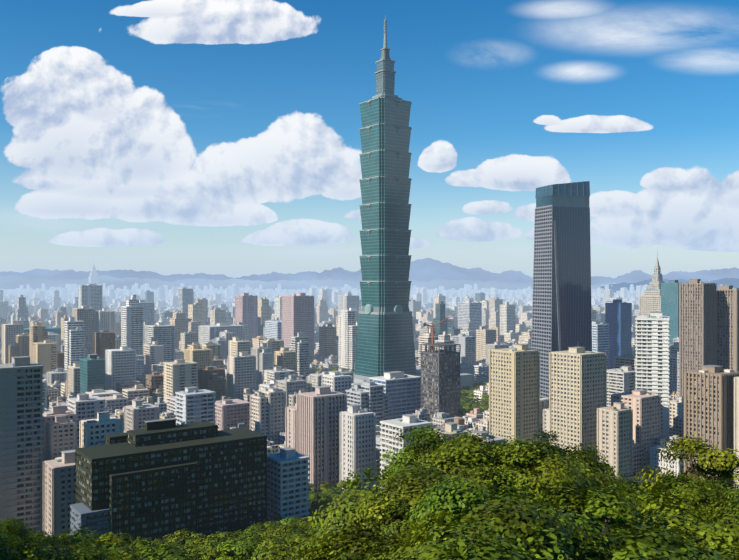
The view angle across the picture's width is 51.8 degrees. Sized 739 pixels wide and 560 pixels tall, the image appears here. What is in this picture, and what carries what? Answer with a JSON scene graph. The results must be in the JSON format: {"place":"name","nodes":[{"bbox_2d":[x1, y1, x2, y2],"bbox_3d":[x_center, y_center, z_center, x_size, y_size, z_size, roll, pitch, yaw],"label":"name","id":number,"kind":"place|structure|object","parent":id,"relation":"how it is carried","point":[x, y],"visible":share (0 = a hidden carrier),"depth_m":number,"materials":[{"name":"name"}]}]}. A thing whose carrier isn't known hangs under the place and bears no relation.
{"place":"outdoors","nodes":[
{"label":"outdoors","id":0,"kind":"place"},
{"bbox_2d":[0,258,738,292],"bbox_3d":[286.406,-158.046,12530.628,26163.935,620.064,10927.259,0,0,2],"label":"mountains","id":1,"kind":"structure","parent":0,"point":[428,273],"depth_m":14981.55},
{"bbox_2d":[0,0,738,277],"label":"sky","id":2,"kind":"structure","parent":0,"point":[163,137],"materials":[{"name":"blue"}]},
{"bbox_2d":[267,474,679,528],"bbox_3d":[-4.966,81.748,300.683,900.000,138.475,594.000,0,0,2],"label":"hill terrain","id":3,"kind":"structure","parent":0,"point":[631,479],"depth_m":553.52,"materials":[{"name":"green plant"}]},
{"bbox_2d":[0,526,9,546],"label":"tree","id":4,"kind":"object","parent":3,"relation":"on","point":[3,539],"visible":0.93,"depth_m":88.11,"materials":[{"name":"green plant"}]},
{"bbox_2d":[0,542,23,559],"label":"tree","id":5,"kind":"object","parent":3,"relation":"on","point":[4,553],"visible":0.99,"depth_m":85.28,"materials":[{"name":"green plant"}]},
{"bbox_2d":[0,517,34,547],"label":"tree","id":6,"kind":"object","parent":3,"relation":"on","point":[10,523],"visible":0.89,"depth_m":100.45,"materials":[{"name":"green plant"}]},
{"bbox_2d":[0,524,44,559],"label":"tree","id":7,"kind":"object","parent":3,"relation":"on","point":[20,547],"visible":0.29,"depth_m":103.92,"materials":[{"name":"green plant"}]},
{"bbox_2d":[7,531,75,557],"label":"tree","id":8,"kind":"object","parent":3,"relation":"on","point":[51,542],"visible":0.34,"depth_m":115.74,"materials":[{"name":"green plant"}]},
{"bbox_2d":[15,533,78,556],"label":"tree","id":9,"kind":"object","parent":3,"relation":"on","point":[68,541],"visible":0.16,"depth_m":120.28,"materials":[{"name":"green plant"}]},
{"bbox_2d":[14,542,128,559],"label":"tree","id":10,"kind":"object","parent":3,"relation":"on","point":[92,554],"visible":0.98,"depth_m":103.79,"materials":[{"name":"green plant"}]},
{"bbox_2d":[47,533,96,554],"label":"tree","id":11,"kind":"object","parent":3,"relation":"on","point":[84,543],"visible":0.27,"depth_m":163.51,"materials":[{"name":"green plant"}]},
{"bbox_2d":[56,526,98,551],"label":"tree","id":12,"kind":"object","parent":3,"relation":"on","point":[79,536],"visible":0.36,"depth_m":181.75,"materials":[{"name":"green plant"}]},
{"bbox_2d":[73,532,134,548],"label":"tree","id":13,"kind":"object","parent":3,"relation":"on","point":[109,536],"visible":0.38,"depth_m":212.99,"materials":[{"name":"green plant"}]},
{"bbox_2d":[88,541,136,559],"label":"tree","id":14,"kind":"object","parent":3,"relation":"on","point":[114,545],"visible":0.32,"depth_m":178.90,"materials":[{"name":"green plant"}]},
{"bbox_2d":[85,549,140,559],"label":"tree","id":15,"kind":"object","parent":3,"relation":"on","point":[130,554],"visible":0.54,"depth_m":165.07,"materials":[{"name":"green plant"}]},
{"bbox_2d":[127,539,157,551],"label":"tree","id":16,"kind":"object","parent":3,"relation":"on","point":[142,542],"visible":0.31,"depth_m":252.29,"materials":[{"name":"green plant"}]},
{"bbox_2d":[129,537,159,551],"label":"tree","id":17,"kind":"object","parent":3,"relation":"on","point":[138,539],"visible":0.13,"depth_m":278.76,"materials":[{"name":"green plant"}]},
{"bbox_2d":[137,538,168,547],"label":"tree","id":18,"kind":"object","parent":3,"relation":"on","point":[160,541],"visible":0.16,"depth_m":290.09,"materials":[{"name":"green plant"}]},
{"bbox_2d":[145,542,179,553],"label":"tree","id":19,"kind":"object","parent":3,"relation":"on","point":[166,547],"visible":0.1,"depth_m":263.81,"materials":[{"name":"green plant"}]},
{"bbox_2d":[136,544,197,559],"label":"tree","id":20,"kind":"object","parent":3,"relation":"on","point":[174,554],"visible":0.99,"depth_m":191.70,"materials":[{"name":"green plant"}]},
{"bbox_2d":[163,528,190,544],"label":"tree","id":21,"kind":"object","parent":3,"relation":"on","point":[171,537],"visible":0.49,"depth_m":363.61,"materials":[{"name":"green plant"}]},
{"bbox_2d":[150,544,210,559],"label":"tree","id":22,"kind":"object","parent":3,"relation":"on","point":[197,551],"visible":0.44,"depth_m":203.61,"materials":[{"name":"green plant"}]},
{"bbox_2d":[173,536,195,545],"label":"tree","id":23,"kind":"object","parent":3,"relation":"on","point":[187,540],"visible":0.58,"depth_m":348.84,"materials":[{"name":"green plant"}]},
{"bbox_2d":[180,551,202,558],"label":"tree","id":24,"kind":"object","parent":3,"relation":"on","point":[195,553],"visible":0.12,"depth_m":250.96,"materials":[{"name":"green plant"}]},
{"bbox_2d":[182,531,207,539],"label":"tree","id":25,"kind":"object","parent":3,"relation":"on","point":[194,535],"visible":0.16,"depth_m":359.91,"materials":[{"name":"green plant"}]},
{"bbox_2d":[181,535,224,552],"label":"tree","id":26,"kind":"object","parent":3,"relation":"on","point":[200,541],"visible":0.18,"depth_m":272.71,"materials":[{"name":"green plant"}]},
{"bbox_2d":[196,535,230,555],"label":"tree","id":27,"kind":"object","parent":3,"relation":"on","point":[218,540],"visible":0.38,"depth_m":261.19,"materials":[{"name":"green plant"}]},
{"bbox_2d":[199,547,241,559],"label":"tree","id":28,"kind":"object","parent":3,"relation":"on","point":[223,554],"visible":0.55,"depth_m":224.12,"materials":[{"name":"green plant"}]},
{"bbox_2d":[220,532,240,538],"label":"tree","id":29,"kind":"object","parent":3,"relation":"on","point":[226,535],"visible":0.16,"depth_m":328.62,"materials":[{"name":"green plant"}]},
{"bbox_2d":[217,531,248,538],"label":"tree","id":30,"kind":"object","parent":3,"relation":"on","point":[236,535],"visible":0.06,"depth_m":341.35,"materials":[{"name":"green plant"}]},
{"bbox_2d":[231,555,246,559],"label":"tree","id":31,"kind":"object","parent":3,"relation":"on","point":[242,557],"visible":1,"depth_m":167.54,"materials":[{"name":"green plant"}]},
{"bbox_2d":[210,533,271,559],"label":"tree","id":32,"kind":"object","parent":3,"relation":"on","point":[249,549],"visible":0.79,"depth_m":222.20,"materials":[{"name":"green plant"}]},
{"bbox_2d":[235,533,257,542],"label":"tree","id":33,"kind":"object","parent":3,"relation":"on","point":[254,541],"visible":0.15,"depth_m":294.46,"materials":[{"name":"green plant"}]},
{"bbox_2d":[244,527,266,534],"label":"tree","id":34,"kind":"object","parent":3,"relation":"on","point":[249,530],"visible":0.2,"depth_m":360.57,"materials":[{"name":"green plant"}]},
{"bbox_2d":[238,535,283,557],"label":"tree","id":35,"kind":"object","parent":3,"relation":"on","point":[271,540],"visible":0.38,"depth_m":245.00,"materials":[{"name":"green plant"}]},
{"bbox_2d":[245,521,277,531],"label":"tree","id":36,"kind":"object","parent":3,"relation":"on","point":[269,524],"visible":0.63,"depth_m":397.64,"materials":[{"name":"green plant"}]},
{"bbox_2d":[258,524,276,533],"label":"tree","id":37,"kind":"object","parent":3,"relation":"on","point":[274,526],"visible":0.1,"depth_m":348.55,"materials":[{"name":"green plant"}]},
{"bbox_2d":[265,552,289,559],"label":"tree","id":38,"kind":"object","parent":3,"relation":"on","point":[275,556],"visible":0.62,"depth_m":166.82,"materials":[{"name":"green plant"}]},
{"bbox_2d":[251,541,308,559],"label":"tree","id":39,"kind":"object","parent":3,"relation":"on","point":[259,555],"visible":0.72,"depth_m":185.21,"materials":[{"name":"green plant"}]},
{"bbox_2d":[270,524,289,533],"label":"tree","id":40,"kind":"object","parent":3,"relation":"on","point":[277,527],"visible":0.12,"depth_m":316.04,"materials":[{"name":"green plant"}]},
{"bbox_2d":[269,536,293,547],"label":"tree","id":41,"kind":"object","parent":3,"relation":"on","point":[283,540],"visible":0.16,"depth_m":261.26,"materials":[{"name":"green plant"}]},
{"bbox_2d":[271,515,299,525],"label":"tree","id":42,"kind":"object","parent":3,"relation":"on","point":[290,520],"visible":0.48,"depth_m":427.20,"materials":[{"name":"green plant"}]},
{"bbox_2d":[269,523,305,538],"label":"tree","id":43,"kind":"object","parent":3,"relation":"on","point":[281,535],"visible":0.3,"depth_m":281.27,"materials":[{"name":"green plant"}]},
{"bbox_2d":[278,526,303,535],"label":"tree","id":44,"kind":"object","parent":3,"relation":"on","point":[298,530],"visible":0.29,"depth_m":281.84,"materials":[{"name":"green plant"}]},
{"bbox_2d":[284,533,304,543],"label":"tree","id":45,"kind":"object","parent":3,"relation":"on","point":[291,535],"visible":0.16,"depth_m":269.16,"materials":[{"name":"green plant"}]},
{"bbox_2d":[289,538,310,546],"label":"tree","id":46,"kind":"object","parent":3,"relation":"on","point":[296,539],"visible":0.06,"depth_m":211.56,"materials":[{"name":"green plant"}]},
{"bbox_2d":[287,533,314,546],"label":"tree","id":47,"kind":"object","parent":3,"relation":"on","point":[303,536],"visible":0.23,"depth_m":247.06,"materials":[{"name":"green plant"}]},
{"bbox_2d":[292,521,315,532],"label":"tree","id":48,"kind":"object","parent":3,"relation":"on","point":[307,526],"visible":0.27,"depth_m":293.83,"materials":[{"name":"green plant"}]},
{"bbox_2d":[290,517,318,524],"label":"tree","id":49,"kind":"object","parent":3,"relation":"on","point":[303,520],"visible":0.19,"depth_m":338.83,"materials":[{"name":"green plant"}]},
{"bbox_2d":[308,482,314,490],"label":"tree","id":50,"kind":"object","parent":3,"relation":"on","point":[311,485],"visible":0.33,"depth_m":521.92,"materials":[{"name":"green plant"}]},
{"bbox_2d":[305,530,326,534],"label":"tree","id":51,"kind":"object","parent":3,"relation":"on","point":[314,532],"visible":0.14,"depth_m":270.55,"materials":[{"name":"green plant"}]},
{"bbox_2d":[308,493,330,512],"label":"tree","id":52,"kind":"object","parent":3,"relation":"on","point":[321,501],"visible":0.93,"depth_m":491.63,"materials":[{"name":"green plant"}]},
{"bbox_2d":[320,482,332,490],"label":"tree","id":53,"kind":"object","parent":3,"relation":"on","point":[323,486],"visible":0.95,"depth_m":531.36,"materials":[{"name":"green plant"}]},
{"bbox_2d":[321,491,337,499],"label":"tree","id":54,"kind":"object","parent":3,"relation":"on","point":[329,494],"visible":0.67,"depth_m":503.44,"materials":[{"name":"green plant"}]},
{"bbox_2d":[323,486,340,493],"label":"tree","id":55,"kind":"object","parent":3,"relation":"on","point":[329,490],"visible":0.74,"depth_m":516.26,"materials":[{"name":"green plant"}]},
{"bbox_2d":[292,516,375,559],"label":"tree","id":56,"kind":"object","parent":3,"relation":"on","point":[347,523],"visible":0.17,"depth_m":77.85,"materials":[{"name":"green plant"}]},
{"bbox_2d":[260,521,421,559],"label":"tree","id":57,"kind":"object","parent":3,"relation":"on","point":[353,538],"visible":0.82,"depth_m":67.69,"materials":[{"name":"green plant"}]},
{"bbox_2d":[336,479,351,492],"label":"tree","id":58,"kind":"object","parent":3,"relation":"on","point":[343,482],"visible":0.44,"depth_m":514.83,"materials":[{"name":"green plant"}]},
{"bbox_2d":[337,483,362,497],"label":"tree","id":59,"kind":"object","parent":3,"relation":"on","point":[346,486],"visible":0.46,"depth_m":515.40,"materials":[{"name":"green plant"}]},
{"bbox_2d":[322,498,406,559],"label":"tree","id":60,"kind":"object","parent":3,"relation":"on","point":[372,539],"depth_m":80.32,"materials":[{"name":"green plant"}]},
{"bbox_2d":[343,483,390,523],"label":"tree","id":61,"kind":"object","parent":3,"relation":"on","point":[365,494],"visible":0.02,"depth_m":98.24,"materials":[{"name":"green plant"}]},
{"bbox_2d":[308,462,467,555],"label":"tree","id":62,"kind":"object","parent":3,"relation":"on","point":[340,510],"visible":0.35,"depth_m":85.56,"materials":[{"name":"green plant"}]},
{"bbox_2d":[377,463,432,492],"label":"tree","id":63,"kind":"object","parent":3,"relation":"on","point":[407,464],"visible":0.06,"depth_m":106.44,"materials":[{"name":"green plant"}]},
{"bbox_2d":[367,495,452,558],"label":"tree","id":64,"kind":"object","parent":3,"relation":"on","point":[398,514],"visible":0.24,"depth_m":75.17,"materials":[{"name":"green plant"}]},
{"bbox_2d":[381,443,440,496],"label":"tree","id":65,"kind":"object","parent":3,"relation":"on","point":[414,455],"visible":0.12,"depth_m":118.30,"materials":[{"name":"green plant"}]},
{"bbox_2d":[344,472,478,539],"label":"tree","id":66,"kind":"object","parent":3,"relation":"on","point":[412,496],"visible":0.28,"depth_m":78.71,"materials":[{"name":"green plant"}]},
{"bbox_2d":[363,541,460,559],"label":"tree","id":67,"kind":"object","parent":3,"relation":"on","point":[385,555],"visible":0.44,"depth_m":59.46,"materials":[{"name":"green plant"}]},
{"bbox_2d":[379,424,491,478],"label":"tree","id":68,"kind":"object","parent":3,"relation":"on","point":[426,438],"visible":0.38,"depth_m":107.45,"materials":[{"name":"green plant"}]},
{"bbox_2d":[333,520,558,559],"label":"tree","id":69,"kind":"object","parent":3,"relation":"on","point":[471,554],"visible":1,"depth_m":46.40,"materials":[{"name":"green plant"}]},
{"bbox_2d":[415,436,502,470],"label":"tree","id":70,"kind":"object","parent":3,"relation":"on","point":[439,448],"visible":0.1,"depth_m":104.63,"materials":[{"name":"green plant"}]},
{"bbox_2d":[432,430,520,482],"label":"tree","id":71,"kind":"object","parent":3,"relation":"on","point":[473,437],"visible":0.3,"depth_m":94.59,"materials":[{"name":"green plant"}]},
{"bbox_2d":[403,476,551,549],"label":"tree","id":72,"kind":"object","parent":3,"relation":"on","point":[453,500],"visible":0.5,"depth_m":68.31,"materials":[{"name":"green plant"}]},
{"bbox_2d":[416,438,569,512],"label":"tree","id":73,"kind":"object","parent":3,"relation":"on","point":[444,461],"visible":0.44,"depth_m":91.43,"materials":[{"name":"green plant"}]},
{"bbox_2d":[445,464,553,525],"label":"tree","id":74,"kind":"object","parent":3,"relation":"on","point":[477,473],"visible":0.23,"depth_m":78.55,"materials":[{"name":"green plant"}]},
{"bbox_2d":[389,494,612,559],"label":"tree","id":75,"kind":"object","parent":3,"relation":"on","point":[530,515],"visible":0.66,"depth_m":53.98,"materials":[{"name":"green plant"}]},
{"bbox_2d":[480,452,596,515],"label":"tree","id":76,"kind":"object","parent":3,"relation":"on","point":[560,474],"visible":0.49,"depth_m":79.58,"materials":[{"name":"green plant"}]},
{"bbox_2d":[493,430,607,475],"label":"tree","id":77,"kind":"object","parent":3,"relation":"on","point":[556,448],"visible":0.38,"depth_m":97.01,"materials":[{"name":"green plant"}]},
{"bbox_2d":[475,435,627,495],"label":"tree","id":78,"kind":"object","parent":3,"relation":"on","point":[523,460],"visible":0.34,"depth_m":91.03,"materials":[{"name":"green plant"}]},
{"bbox_2d":[476,506,667,559],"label":"tree","id":79,"kind":"object","parent":3,"relation":"on","point":[616,533],"visible":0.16,"depth_m":61.92,"materials":[{"name":"green plant"}]},
{"bbox_2d":[534,442,614,475],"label":"tree","id":80,"kind":"object","parent":3,"relation":"on","point":[602,462],"visible":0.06,"depth_m":106.42,"materials":[{"name":"green plant"}]},
{"bbox_2d":[516,481,642,559],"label":"tree","id":81,"kind":"object","parent":3,"relation":"on","point":[594,503],"visible":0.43,"depth_m":68.45,"materials":[{"name":"green plant"}]},
{"bbox_2d":[455,516,730,559],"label":"tree","id":82,"kind":"object","parent":3,"relation":"on","point":[639,534],"visible":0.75,"depth_m":51.59,"materials":[{"name":"green plant"}]},
{"bbox_2d":[561,485,645,535],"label":"tree","id":83,"kind":"object","parent":3,"relation":"on","point":[630,522],"visible":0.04,"depth_m":74.26,"materials":[{"name":"green plant"}]},
{"bbox_2d":[580,468,638,499],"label":"tree","id":84,"kind":"object","parent":3,"relation":"on","point":[614,480],"visible":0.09,"depth_m":87.92,"materials":[{"name":"green plant"}]},
{"bbox_2d":[589,462,633,492],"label":"tree","id":85,"kind":"object","parent":3,"relation":"on","point":[612,479],"visible":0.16,"depth_m":96.08,"materials":[{"name":"green plant"}]},
{"bbox_2d":[601,540,678,559],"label":"tree","id":86,"kind":"object","parent":3,"relation":"on","point":[639,547],"visible":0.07,"depth_m":57.38,"materials":[{"name":"green plant"}]},
{"bbox_2d":[615,488,671,526],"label":"tree","id":87,"kind":"object","parent":3,"relation":"on","point":[652,491],"visible":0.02,"depth_m":88.43,"materials":[{"name":"green plant"}]},
{"bbox_2d":[580,505,708,540],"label":"tree","id":88,"kind":"object","parent":3,"relation":"on","point":[663,521],"depth_m":76.93,"materials":[{"name":"green plant"}]},
{"bbox_2d":[620,478,679,509],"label":"tree","id":89,"kind":"object","parent":3,"relation":"on","point":[635,484],"visible":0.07,"depth_m":100.69,"materials":[{"name":"green plant"}]},
{"bbox_2d":[629,479,682,506],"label":"tree","id":90,"kind":"object","parent":3,"relation":"on","point":[648,486],"visible":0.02,"depth_m":101.49,"materials":[{"name":"green plant"}]},
{"bbox_2d":[605,486,738,555],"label":"tree","id":91,"kind":"object","parent":3,"relation":"on","point":[722,534],"visible":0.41,"depth_m":69.97,"materials":[{"name":"green plant"}]},
{"bbox_2d":[617,473,732,531],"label":"tree","id":92,"kind":"object","parent":3,"relation":"on","point":[696,491],"visible":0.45,"depth_m":88.66,"materials":[{"name":"green plant"}]},
{"bbox_2d":[635,433,738,506],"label":"tree","id":93,"kind":"object","parent":3,"relation":"on","point":[713,463],"visible":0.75,"depth_m":98.74,"materials":[{"name":"green plant"}]},
{"bbox_2d":[655,526,738,558],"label":"tree","id":94,"kind":"object","parent":3,"relation":"on","point":[690,534],"visible":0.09,"depth_m":64.73,"materials":[{"name":"green plant"}]},
{"bbox_2d":[661,508,738,537],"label":"tree","id":95,"kind":"object","parent":3,"relation":"on","point":[699,512],"visible":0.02,"depth_m":81.06,"materials":[{"name":"green plant"}]},
{"bbox_2d":[671,540,738,559],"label":"tree","id":96,"kind":"object","parent":3,"relation":"on","point":[733,554],"visible":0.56,"depth_m":54.12,"materials":[{"name":"green plant"}]},
{"bbox_2d":[679,476,738,521],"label":"tree","id":97,"kind":"object","parent":3,"relation":"on","point":[722,482],"visible":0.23,"depth_m":92.19,"materials":[{"name":"green plant"}]},
{"bbox_2d":[688,500,737,527],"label":"tree","id":98,"kind":"object","parent":3,"relation":"on","point":[705,511],"visible":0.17,"depth_m":82.26,"materials":[{"name":"green plant"}]},
{"bbox_2d":[704,498,738,544],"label":"tree","id":99,"kind":"object","parent":3,"relation":"on","point":[729,510],"visible":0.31,"depth_m":77.91,"materials":[{"name":"green plant"}]},
{"bbox_2d":[706,486,738,522],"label":"tree","id":100,"kind":"object","parent":3,"relation":"on","point":[732,493],"visible":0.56,"depth_m":81.52,"materials":[{"name":"green plant"}]},
{"bbox_2d":[460,403,671,473],"bbox_3d":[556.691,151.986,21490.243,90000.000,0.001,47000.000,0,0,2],"label":"ground","id":101,"kind":"structure","parent":0,"point":[638,471],"depth_m":603.75,"materials":[{"name":"green plant"}]},
{"bbox_2d":[0,283,721,484],"bbox_3d":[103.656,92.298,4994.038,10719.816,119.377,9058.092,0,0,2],"label":"city","id":102,"kind":"object","parent":101,"relation":"on","point":[506,316],"visible":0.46,"depth_m":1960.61,"materials":[{"name":"paint"}]},
{"bbox_2d":[0,279,738,541],"bbox_3d":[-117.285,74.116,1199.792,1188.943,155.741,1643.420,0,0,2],"label":"buildings","id":103,"kind":"structure","parent":101,"relation":"on","point":[150,474],"depth_m":545.38,"materials":[{"name":"paint"}]},
{"bbox_2d":[89,254,664,315],"bbox_3d":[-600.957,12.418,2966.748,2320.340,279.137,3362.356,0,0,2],"label":"spired buildings","id":104,"kind":"structure","parent":101,"relation":"on","point":[649,300],"depth_m":1280.42,"materials":[{"name":"paint"}]},
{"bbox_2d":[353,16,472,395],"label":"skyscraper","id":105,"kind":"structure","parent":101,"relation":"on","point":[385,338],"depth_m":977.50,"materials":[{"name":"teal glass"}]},
{"bbox_2d":[460,408,468,416],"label":"park tree","id":106,"kind":"object","parent":101,"relation":"on","point":[465,411],"visible":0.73,"depth_m":823.56,"materials":[{"name":"green plant"}]},
{"bbox_2d":[462,404,477,410],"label":"park tree","id":107,"kind":"object","parent":101,"relation":"on","point":[467,407],"visible":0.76,"depth_m":831.85,"materials":[{"name":"green plant"}]},
{"bbox_2d":[467,394,479,402],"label":"park tree","id":108,"kind":"object","parent":101,"relation":"on","point":[470,397],"visible":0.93,"depth_m":905.09,"materials":[{"name":"green plant"}]},
{"bbox_2d":[531,181,591,397],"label":"skyscraper","id":109,"kind":"structure","parent":101,"relation":"on","point":[561,313],"depth_m":875.62,"materials":[{"name":"glass"}]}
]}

